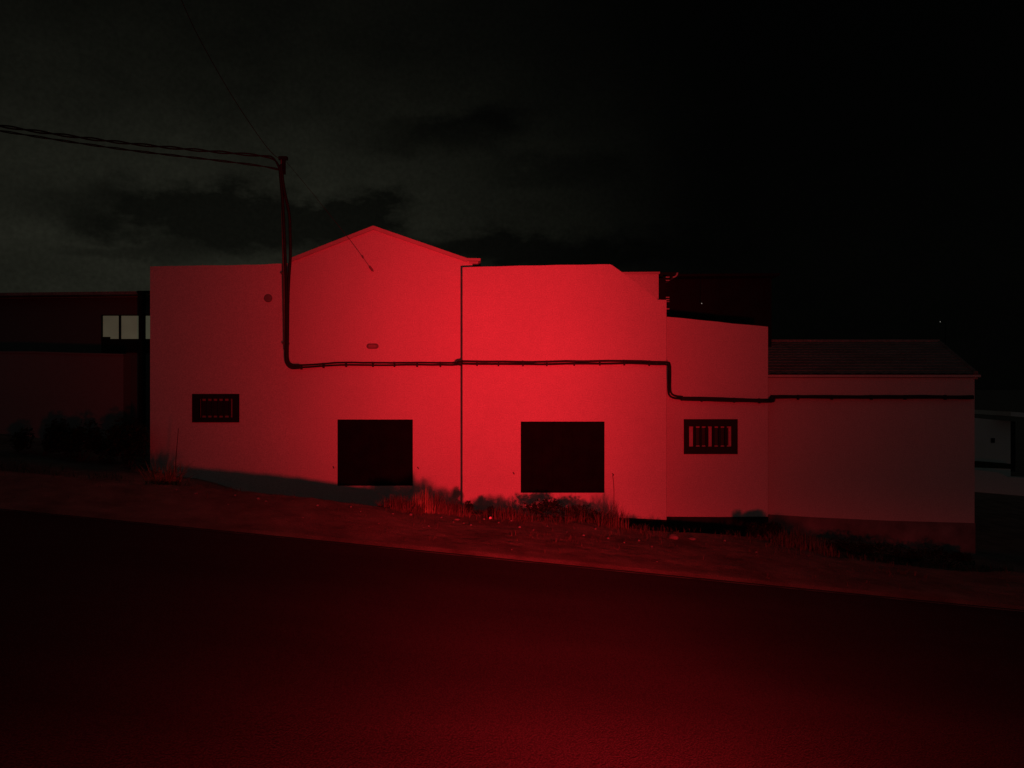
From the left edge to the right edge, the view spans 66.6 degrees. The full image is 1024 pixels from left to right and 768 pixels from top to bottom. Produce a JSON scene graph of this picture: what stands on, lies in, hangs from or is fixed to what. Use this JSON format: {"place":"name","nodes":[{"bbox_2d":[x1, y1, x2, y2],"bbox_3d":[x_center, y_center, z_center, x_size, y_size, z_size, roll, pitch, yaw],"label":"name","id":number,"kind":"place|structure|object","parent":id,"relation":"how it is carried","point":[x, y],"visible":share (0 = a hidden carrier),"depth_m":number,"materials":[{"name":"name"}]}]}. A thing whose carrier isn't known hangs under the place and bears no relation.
{"place":"outdoors","nodes":[
{"label":"outdoors","id":0,"kind":"place"},
{"bbox_2d":[0,508,1023,767],"bbox_3d":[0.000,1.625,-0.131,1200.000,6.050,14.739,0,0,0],"label":"road","id":1,"kind":"structure","parent":0,"point":[134,644],"depth_m":4.46,"materials":[{"name":"grey asphalt"}]},
{"bbox_2d":[0,509,1023,611],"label":"road edge line","id":2,"kind":"object","parent":1,"relation":"on","point":[513,560],"visible":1,"depth_m":7.05,"materials":[{"name":"white paint"}]},
{"bbox_2d":[0,390,1023,609],"bbox_3d":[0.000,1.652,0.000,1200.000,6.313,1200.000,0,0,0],"label":"ground","id":3,"kind":"structure","parent":0,"point":[999,529],"depth_m":8.03,"materials":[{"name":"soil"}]},
{"bbox_2d":[8,418,71,455],"bbox_3d":[-6.727,0.776,11.221,0.874,0.566,0.658,0,0,0],"label":"shrub","id":4,"kind":"object","parent":3,"relation":"on","point":[18,438],"visible":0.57,"depth_m":11.16,"materials":[{"name":"green plant"}]},
{"bbox_2d":[0,351,131,443],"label":"boundary wall","id":5,"kind":"structure","parent":3,"relation":"on","point":[39,391],"depth_m":13.20,"materials":[{"name":"paint"}]},
{"bbox_2d":[0,291,149,431],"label":"neighbouring house","id":6,"kind":"structure","parent":3,"relation":"on","point":[114,322],"depth_m":16.50,"materials":[{"name":"paint"}]},
{"bbox_2d":[101,315,149,352],"bbox_3d":[-7.910,-1.064,16.510,1.562,0.801,0.080,0,0,0],"label":"window","id":7,"kind":"structure","parent":6,"relation":"in","point":[119,333],"depth_m":16.53,"materials":[{"name":"grey"}]},
{"bbox_2d":[40,419,122,464],"bbox_3d":[-6.071,0.815,11.014,1.088,0.678,0.694,0,0,0],"label":"shrub","id":8,"kind":"object","parent":3,"relation":"on","point":[70,443],"visible":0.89,"depth_m":10.96,"materials":[{"name":"green plant"}]},
{"bbox_2d":[132,428,195,485],"bbox_3d":[-3.980,0.892,8.985,0.818,0.760,0.923,0,0,0],"label":"spiky plant","id":9,"kind":"object","parent":3,"relation":"on","point":[169,477],"visible":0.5,"depth_m":8.92,"materials":[{"name":"plant"}]},
{"bbox_2d":[150,226,480,506],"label":"gabled house","id":10,"kind":"structure","parent":3,"relation":"on","point":[237,402],"depth_m":11.15,"materials":[{"name":"white paint"}]},
{"bbox_2d":[192,394,238,421],"bbox_3d":[-4.233,0.345,11.184,0.673,0.407,0.100,0,0,0],"label":"window","id":11,"kind":"structure","parent":10,"relation":"in","point":[205,407],"depth_m":11.14,"materials":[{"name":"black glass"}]},
{"bbox_2d":[278,156,289,349],"bbox_3d":[-3.205,-1.830,10.957,0.123,2.714,0.125,0,0,0],"label":"service mast","id":12,"kind":"object","parent":10,"relation":"attached to","point":[282,159],"visible":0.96,"depth_m":10.91,"materials":[{"name":"metal"}]},
{"bbox_2d":[181,0,277,157],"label":"drop wire","id":13,"kind":"object","parent":12,"relation":"attached to","point":[222,79],"visible":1,"depth_m":9.99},
{"bbox_2d":[285,160,373,271],"bbox_3d":[-2.568,-2.383,10.919,1.246,1.556,0.234,0,0,-11],"label":"stay wire","id":14,"kind":"object","parent":12,"relation":"attached to","point":[371,268],"visible":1,"depth_m":10.91,"materials":[{"name":"grey metal"}]},
{"bbox_2d":[376,494,426,514],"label":"dry grass tuft","id":15,"kind":"object","parent":3,"relation":"on","point":[401,505],"visible":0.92,"depth_m":8.68,"materials":[{"name":"beige plant"}]},
{"bbox_2d":[412,486,435,513],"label":"dry grass tuft","id":16,"kind":"object","parent":3,"relation":"on","point":[418,499],"visible":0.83,"depth_m":8.84,"materials":[{"name":"plant"}]},
{"bbox_2d":[426,494,450,515],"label":"dry grass tuft","id":17,"kind":"object","parent":3,"relation":"on","point":[440,507],"visible":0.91,"depth_m":8.92,"materials":[{"name":"beige plant"}]},
{"bbox_2d":[441,499,471,517],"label":"dry grass tuft","id":18,"kind":"object","parent":3,"relation":"on","point":[455,511],"visible":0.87,"depth_m":9.02,"materials":[{"name":"beige plant"}]},
{"bbox_2d":[464,501,494,516],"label":"leafy weed","id":19,"kind":"object","parent":3,"relation":"on","point":[490,509],"visible":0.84,"depth_m":9.17,"materials":[{"name":"green plant"}]},
{"bbox_2d":[482,502,534,521],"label":"dry grass tuft","id":20,"kind":"object","parent":3,"relation":"on","point":[519,515],"visible":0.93,"depth_m":9.20,"materials":[{"name":"beige plant"}]},
{"bbox_2d":[520,497,606,520],"bbox_3d":[0.638,1.531,9.512,1.082,0.300,0.296,0,0,0],"label":"leafy weed","id":21,"kind":"object","parent":3,"relation":"on","point":[540,508],"visible":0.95,"depth_m":9.46,"materials":[{"name":"green plant"}]},
{"bbox_2d":[463,264,666,531],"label":"flat roofed house","id":22,"kind":"structure","parent":3,"relation":"on","point":[593,436],"depth_m":10.75,"materials":[{"name":"white paint"}]},
{"bbox_2d":[279,164,973,402],"bbox_3d":[1.766,-1.394,11.030,10.058,3.341,0.712,0,0,-3],"label":"facade cable","id":23,"kind":"object","parent":22,"relation":"attached to","point":[771,399],"visible":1,"depth_m":10.97,"materials":[{"name":"black rubber"}]},
{"bbox_2d":[0,130,278,169],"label":"overhead cable","id":24,"kind":"object","parent":23,"relation":"attached to","point":[124,149],"visible":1,"depth_m":10.36,"materials":[{"name":"black rubber"}]},
{"bbox_2d":[0,125,279,167],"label":"overhead cable","id":25,"kind":"object","parent":23,"relation":"attached to","point":[142,144],"visible":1,"depth_m":10.37,"materials":[{"name":"black rubber"}]},
{"bbox_2d":[565,499,598,524],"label":"dry grass tuft","id":26,"kind":"object","parent":3,"relation":"on","point":[580,515],"visible":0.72,"depth_m":9.46,"materials":[{"name":"beige plant"}]},
{"bbox_2d":[592,500,633,529],"bbox_3d":[1.217,1.554,9.359,0.542,0.397,0.421,0,0,-17],"label":"dry grass tuft","id":27,"kind":"object","parent":3,"relation":"on","point":[614,521],"visible":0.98,"depth_m":9.31,"materials":[{"name":"beige plant"}]},
{"bbox_2d":[669,534,678,539],"bbox_3d":[1.851,1.752,8.916,0.112,0.076,0.128,0,0,0],"label":"stone","id":28,"kind":"object","parent":3,"relation":"on","point":[674,536],"visible":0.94,"depth_m":8.88,"materials":[{"name":"grey stone"}]},
{"bbox_2d":[666,317,767,537],"bbox_3d":[2.937,1.269,13.144,1.450,4.461,4.012,0,0,0],"label":"annex","id":29,"kind":"object","parent":3,"relation":"on","point":[717,467],"visible":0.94,"depth_m":11.15,"materials":[{"name":"white paint"}]},
{"bbox_2d":[684,419,737,453],"bbox_3d":[2.841,0.752,11.188,0.769,0.499,0.100,0,0,0],"label":"window","id":30,"kind":"structure","parent":29,"relation":"in","point":[701,436],"depth_m":11.14,"materials":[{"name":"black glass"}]},
{"bbox_2d":[659,272,779,374],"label":"building","id":31,"kind":"structure","parent":3,"relation":"on","point":[739,298],"depth_m":13.40,"materials":[{"name":"metal"}]},
{"bbox_2d":[764,526,838,557],"bbox_3d":[3.460,1.879,9.258,0.915,0.426,0.717,0,0,0],"label":"dry grass tuft","id":32,"kind":"object","parent":3,"relation":"on","point":[814,544],"visible":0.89,"depth_m":9.15,"materials":[{"name":"beige plant"}]},
{"bbox_2d":[818,537,921,562],"bbox_3d":[4.650,2.170,10.124,1.376,0.363,0.313,0,0,0],"label":"leafy weed","id":33,"kind":"object","parent":3,"relation":"on","point":[845,546],"visible":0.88,"depth_m":10.13,"materials":[{"name":"green plant"}]},
{"bbox_2d":[768,339,980,554],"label":"hip roofed house","id":34,"kind":"structure","parent":3,"relation":"on","point":[894,471],"depth_m":11.50,"materials":[{"name":"beige paint"}]},
{"bbox_2d":[907,545,974,566],"bbox_3d":[5.651,2.283,10.272,0.828,0.316,0.333,0,0,0],"label":"leafy weed","id":35,"kind":"object","parent":3,"relation":"on","point":[960,556],"visible":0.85,"depth_m":10.27,"materials":[{"name":"green plant"}]},
{"bbox_2d":[975,461,1011,468],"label":"dark hedge","id":36,"kind":"object","parent":3,"relation":"on","point":[980,464],"visible":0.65,"depth_m":23.00,"materials":[{"name":"green plant"}]},
{"bbox_2d":[975,410,1023,475],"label":"distant house","id":37,"kind":"structure","parent":3,"relation":"on","point":[994,440],"depth_m":26.00,"materials":[{"name":"paint"}]},
{"bbox_2d":[975,469,1023,495],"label":"garden wall","id":38,"kind":"structure","parent":3,"relation":"on","point":[992,482],"depth_m":21.00,"materials":[{"name":"white paint"}]},
{"bbox_2d":[0,0,1023,389],"label":"sky","id":39,"kind":"structure","parent":0,"point":[867,155],"materials":[{"name":"grey"}]}
]}

